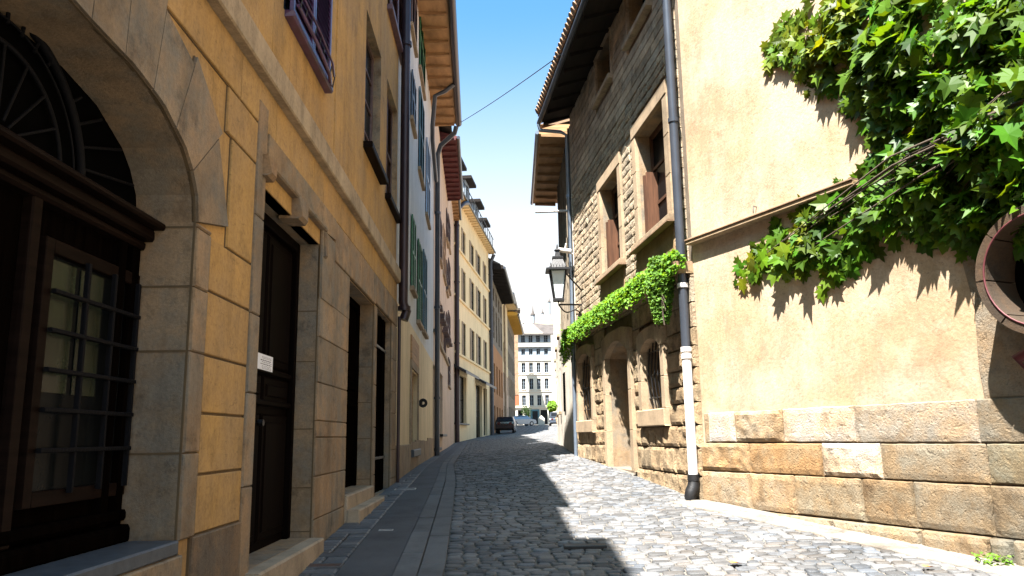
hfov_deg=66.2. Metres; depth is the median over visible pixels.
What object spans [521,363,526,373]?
window
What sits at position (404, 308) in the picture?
drainpipe
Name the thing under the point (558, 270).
street lantern
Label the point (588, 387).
window
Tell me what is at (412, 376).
door
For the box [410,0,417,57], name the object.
window
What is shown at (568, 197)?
drainpipe
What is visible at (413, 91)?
window
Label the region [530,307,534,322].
roof turret
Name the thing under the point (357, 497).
doorstep
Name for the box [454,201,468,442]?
drainpipe
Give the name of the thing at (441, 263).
window
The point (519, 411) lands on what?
window
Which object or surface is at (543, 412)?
window
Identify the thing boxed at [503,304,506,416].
drainpipe
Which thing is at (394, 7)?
window
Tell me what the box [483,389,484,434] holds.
door
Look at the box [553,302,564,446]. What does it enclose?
pale house
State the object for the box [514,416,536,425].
parked car
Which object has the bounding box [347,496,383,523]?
doorstep
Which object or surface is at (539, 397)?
window
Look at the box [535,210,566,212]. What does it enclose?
wall bar
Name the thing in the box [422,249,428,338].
window
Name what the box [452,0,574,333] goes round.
sky
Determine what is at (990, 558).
weeds
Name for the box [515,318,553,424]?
white apartment block
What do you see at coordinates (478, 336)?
window
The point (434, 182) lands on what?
window
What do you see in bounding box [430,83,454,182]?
drainpipe
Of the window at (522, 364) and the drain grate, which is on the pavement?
the drain grate
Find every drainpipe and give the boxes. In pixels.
[396,0,411,482]
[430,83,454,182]
[434,126,458,455]
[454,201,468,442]
[488,254,494,434]
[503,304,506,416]
[537,124,577,455]
[662,0,699,499]
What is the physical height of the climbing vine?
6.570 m
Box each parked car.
[495,417,515,432]
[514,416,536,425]
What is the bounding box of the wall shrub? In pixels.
[546,400,557,411]
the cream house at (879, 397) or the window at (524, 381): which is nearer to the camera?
the cream house at (879, 397)
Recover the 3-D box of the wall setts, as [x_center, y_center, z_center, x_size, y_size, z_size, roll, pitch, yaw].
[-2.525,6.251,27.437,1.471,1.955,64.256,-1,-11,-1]
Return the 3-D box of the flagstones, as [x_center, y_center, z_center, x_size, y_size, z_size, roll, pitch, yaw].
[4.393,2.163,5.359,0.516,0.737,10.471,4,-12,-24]
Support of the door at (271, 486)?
in the ochre townhouse at (199, 211)
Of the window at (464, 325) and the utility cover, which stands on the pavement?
the utility cover
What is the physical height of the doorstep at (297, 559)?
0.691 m
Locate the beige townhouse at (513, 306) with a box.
[502,291,517,416]
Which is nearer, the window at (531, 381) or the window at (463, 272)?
the window at (463, 272)
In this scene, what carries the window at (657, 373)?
in the stone house at (604, 89)
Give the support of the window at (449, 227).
in the rose townhouse at (453, 213)
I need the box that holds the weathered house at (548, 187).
[530,118,580,452]
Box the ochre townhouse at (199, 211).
[0,0,402,575]
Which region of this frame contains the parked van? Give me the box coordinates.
[549,412,556,425]
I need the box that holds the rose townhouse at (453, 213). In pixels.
[446,200,461,446]
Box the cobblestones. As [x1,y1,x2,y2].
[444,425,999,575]
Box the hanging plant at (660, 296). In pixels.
[645,255,675,328]
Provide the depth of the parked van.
100.84 m
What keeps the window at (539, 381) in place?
in the white apartment block
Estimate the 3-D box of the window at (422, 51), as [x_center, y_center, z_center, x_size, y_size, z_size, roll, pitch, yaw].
[-2.465,-6.399,21.263,0.271,1.928,2.038,-1,-11,0]
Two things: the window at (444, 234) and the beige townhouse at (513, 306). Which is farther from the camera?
the beige townhouse at (513, 306)
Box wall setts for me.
[299,437,480,575]
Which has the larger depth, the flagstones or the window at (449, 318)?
the window at (449, 318)
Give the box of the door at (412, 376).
[412,376,412,434]
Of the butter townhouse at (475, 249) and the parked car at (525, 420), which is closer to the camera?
the butter townhouse at (475, 249)
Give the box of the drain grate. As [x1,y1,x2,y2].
[378,529,393,530]
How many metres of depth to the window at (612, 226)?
15.66 m
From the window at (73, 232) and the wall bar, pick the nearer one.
the window at (73, 232)
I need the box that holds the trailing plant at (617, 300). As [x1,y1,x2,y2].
[559,249,686,366]
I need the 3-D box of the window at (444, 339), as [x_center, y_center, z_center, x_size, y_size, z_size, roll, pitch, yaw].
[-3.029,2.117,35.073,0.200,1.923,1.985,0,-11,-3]
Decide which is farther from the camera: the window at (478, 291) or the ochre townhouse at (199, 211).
the window at (478, 291)
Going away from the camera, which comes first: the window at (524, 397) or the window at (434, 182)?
the window at (434, 182)
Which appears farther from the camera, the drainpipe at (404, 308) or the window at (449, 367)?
the window at (449, 367)
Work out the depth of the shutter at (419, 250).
19.57 m
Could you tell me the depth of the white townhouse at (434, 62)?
20.36 m
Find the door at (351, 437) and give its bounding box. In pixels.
[345,296,359,487]
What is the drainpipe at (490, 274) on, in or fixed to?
attached to the butter townhouse at (475, 249)
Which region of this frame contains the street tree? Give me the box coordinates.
[519,404,531,415]
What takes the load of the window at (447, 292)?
in the rose townhouse at (453, 213)
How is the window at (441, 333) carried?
in the cream townhouse at (451, 184)
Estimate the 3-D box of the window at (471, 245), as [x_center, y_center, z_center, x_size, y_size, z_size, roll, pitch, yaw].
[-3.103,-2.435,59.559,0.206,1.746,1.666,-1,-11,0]
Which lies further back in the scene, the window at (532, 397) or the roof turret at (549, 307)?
the roof turret at (549, 307)
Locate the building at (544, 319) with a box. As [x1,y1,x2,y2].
[530,315,556,411]
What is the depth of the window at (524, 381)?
131.42 m
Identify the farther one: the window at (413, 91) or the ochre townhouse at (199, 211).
the window at (413, 91)
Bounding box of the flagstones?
[670,500,1023,575]
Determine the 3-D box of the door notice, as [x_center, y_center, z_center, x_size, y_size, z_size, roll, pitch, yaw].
[-2.112,0.638,6.709,0.008,0.132,0.445,-1,-11,0]
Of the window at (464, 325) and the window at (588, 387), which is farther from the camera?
the window at (464, 325)
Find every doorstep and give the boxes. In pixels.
[245,538,323,575]
[343,485,373,522]
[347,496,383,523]
[411,448,420,456]
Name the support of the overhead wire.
attached to the white townhouse at (434, 62)
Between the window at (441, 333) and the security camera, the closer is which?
the security camera
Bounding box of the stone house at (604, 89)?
[535,0,704,499]
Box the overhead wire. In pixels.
[462,54,560,121]
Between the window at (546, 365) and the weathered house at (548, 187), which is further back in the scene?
the window at (546, 365)
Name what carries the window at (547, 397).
in the white apartment block
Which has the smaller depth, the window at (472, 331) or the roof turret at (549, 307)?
the window at (472, 331)
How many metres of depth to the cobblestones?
8.11 m
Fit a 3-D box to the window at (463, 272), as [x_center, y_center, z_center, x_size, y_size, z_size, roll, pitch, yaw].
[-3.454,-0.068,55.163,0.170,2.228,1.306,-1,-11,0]
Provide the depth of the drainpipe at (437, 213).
26.24 m
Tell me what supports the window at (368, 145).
in the ochre townhouse at (199, 211)
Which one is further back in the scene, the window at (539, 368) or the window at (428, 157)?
the window at (539, 368)
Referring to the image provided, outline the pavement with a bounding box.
[335,435,493,575]
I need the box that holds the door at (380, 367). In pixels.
[373,313,385,492]
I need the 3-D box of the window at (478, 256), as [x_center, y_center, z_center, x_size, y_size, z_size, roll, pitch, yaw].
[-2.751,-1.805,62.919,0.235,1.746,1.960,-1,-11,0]
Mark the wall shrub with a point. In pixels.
(551, 406)
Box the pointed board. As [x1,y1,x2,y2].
[538,415,544,424]
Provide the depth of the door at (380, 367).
12.46 m
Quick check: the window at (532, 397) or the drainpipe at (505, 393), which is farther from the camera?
the window at (532, 397)
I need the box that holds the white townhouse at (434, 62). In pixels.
[356,0,461,481]
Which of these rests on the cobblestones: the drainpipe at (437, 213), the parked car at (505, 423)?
the parked car at (505, 423)
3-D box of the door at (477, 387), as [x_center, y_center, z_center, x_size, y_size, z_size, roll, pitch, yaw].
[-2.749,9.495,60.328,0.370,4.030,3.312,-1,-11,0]
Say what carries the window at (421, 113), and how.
in the white townhouse at (434, 62)
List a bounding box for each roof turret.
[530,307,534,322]
[548,299,550,314]
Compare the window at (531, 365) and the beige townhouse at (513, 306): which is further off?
the window at (531, 365)
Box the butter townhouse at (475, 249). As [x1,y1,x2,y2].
[454,157,496,442]
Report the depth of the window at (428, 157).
23.31 m
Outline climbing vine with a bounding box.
[731,0,1023,304]
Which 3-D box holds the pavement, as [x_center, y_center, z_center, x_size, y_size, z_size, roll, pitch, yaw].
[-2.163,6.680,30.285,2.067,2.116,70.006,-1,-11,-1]
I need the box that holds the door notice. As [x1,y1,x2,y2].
[257,353,272,371]
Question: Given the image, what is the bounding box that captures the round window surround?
[975,205,1023,333]
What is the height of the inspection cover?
0.076 m
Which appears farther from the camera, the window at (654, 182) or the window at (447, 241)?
the window at (447, 241)
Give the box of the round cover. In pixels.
[733,554,753,561]
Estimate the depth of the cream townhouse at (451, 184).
34.05 m
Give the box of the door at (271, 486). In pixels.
[249,212,299,553]
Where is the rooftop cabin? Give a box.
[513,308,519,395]
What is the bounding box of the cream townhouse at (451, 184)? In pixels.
[433,126,463,451]
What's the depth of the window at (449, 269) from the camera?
41.27 m
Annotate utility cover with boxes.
[394,488,415,489]
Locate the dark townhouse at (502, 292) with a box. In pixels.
[488,258,514,434]
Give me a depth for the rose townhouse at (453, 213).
44.47 m
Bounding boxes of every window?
[0,12,178,575]
[284,0,335,93]
[363,35,387,184]
[385,96,400,223]
[387,0,402,63]
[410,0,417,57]
[410,69,417,138]
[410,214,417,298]
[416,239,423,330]
[418,17,425,100]
[418,86,424,190]
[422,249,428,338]
[425,137,430,229]
[434,182,434,211]
[440,215,443,268]
[440,301,443,353]
[443,223,446,285]
[443,311,446,356]
[446,208,448,248]
[446,260,448,297]
[448,214,450,254]
[448,257,450,295]
[448,310,450,337]
[448,357,450,389]
[454,374,469,424]
[463,272,464,301]
[464,325,464,355]
[471,245,472,265]
[472,331,473,360]
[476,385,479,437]
[478,256,479,275]
[478,291,479,316]
[478,336,479,364]
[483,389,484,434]
[518,410,522,424]
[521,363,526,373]
[521,379,527,389]
[522,395,527,405]
[529,363,534,372]
[529,378,534,389]
[530,395,535,405]
[537,363,541,372]
[537,378,542,389]
[537,395,542,405]
[541,410,547,423]
[544,362,549,372]
[544,378,550,389]
[545,395,550,405]
[563,372,565,411]
[583,356,596,419]
[606,185,619,268]
[643,120,667,233]
[647,341,661,408]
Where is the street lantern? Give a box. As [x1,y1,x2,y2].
[545,244,582,315]
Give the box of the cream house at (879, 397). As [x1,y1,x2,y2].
[677,0,1023,566]
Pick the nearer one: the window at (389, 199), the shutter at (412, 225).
the window at (389, 199)
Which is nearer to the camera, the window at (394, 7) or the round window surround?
the round window surround
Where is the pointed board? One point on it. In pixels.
(541, 419)
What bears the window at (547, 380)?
in the white apartment block
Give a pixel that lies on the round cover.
(741, 557)
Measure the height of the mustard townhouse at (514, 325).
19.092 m
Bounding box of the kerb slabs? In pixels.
[392,436,490,575]
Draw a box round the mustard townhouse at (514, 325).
[507,310,523,416]
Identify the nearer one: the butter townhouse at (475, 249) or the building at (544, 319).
the butter townhouse at (475, 249)
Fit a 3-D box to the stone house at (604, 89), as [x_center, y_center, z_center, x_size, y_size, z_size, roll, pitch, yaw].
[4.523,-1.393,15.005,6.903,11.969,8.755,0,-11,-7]
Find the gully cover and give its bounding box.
[563,543,606,550]
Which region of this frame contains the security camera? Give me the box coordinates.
[559,243,574,254]
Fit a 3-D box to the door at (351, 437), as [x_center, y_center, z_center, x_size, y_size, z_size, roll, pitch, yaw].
[-2.203,1.307,10.125,0.111,2.526,1.955,-1,-11,-1]
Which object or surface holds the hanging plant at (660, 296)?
hanging from the stone house at (604, 89)
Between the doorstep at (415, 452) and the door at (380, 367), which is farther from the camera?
the doorstep at (415, 452)
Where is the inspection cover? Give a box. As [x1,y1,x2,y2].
[306,563,343,569]
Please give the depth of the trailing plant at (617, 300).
13.53 m
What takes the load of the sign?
attached to the cream house at (879, 397)
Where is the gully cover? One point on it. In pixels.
(601, 546)
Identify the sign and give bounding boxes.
[1011,349,1023,368]
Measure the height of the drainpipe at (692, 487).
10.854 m
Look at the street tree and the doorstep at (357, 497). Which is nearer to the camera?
the doorstep at (357, 497)
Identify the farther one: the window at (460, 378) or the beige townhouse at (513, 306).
the beige townhouse at (513, 306)
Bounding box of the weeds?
[971,551,1012,565]
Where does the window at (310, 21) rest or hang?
in the ochre townhouse at (199, 211)
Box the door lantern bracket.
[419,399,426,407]
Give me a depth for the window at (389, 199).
14.05 m
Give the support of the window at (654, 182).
in the stone house at (604, 89)
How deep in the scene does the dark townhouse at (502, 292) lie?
77.60 m

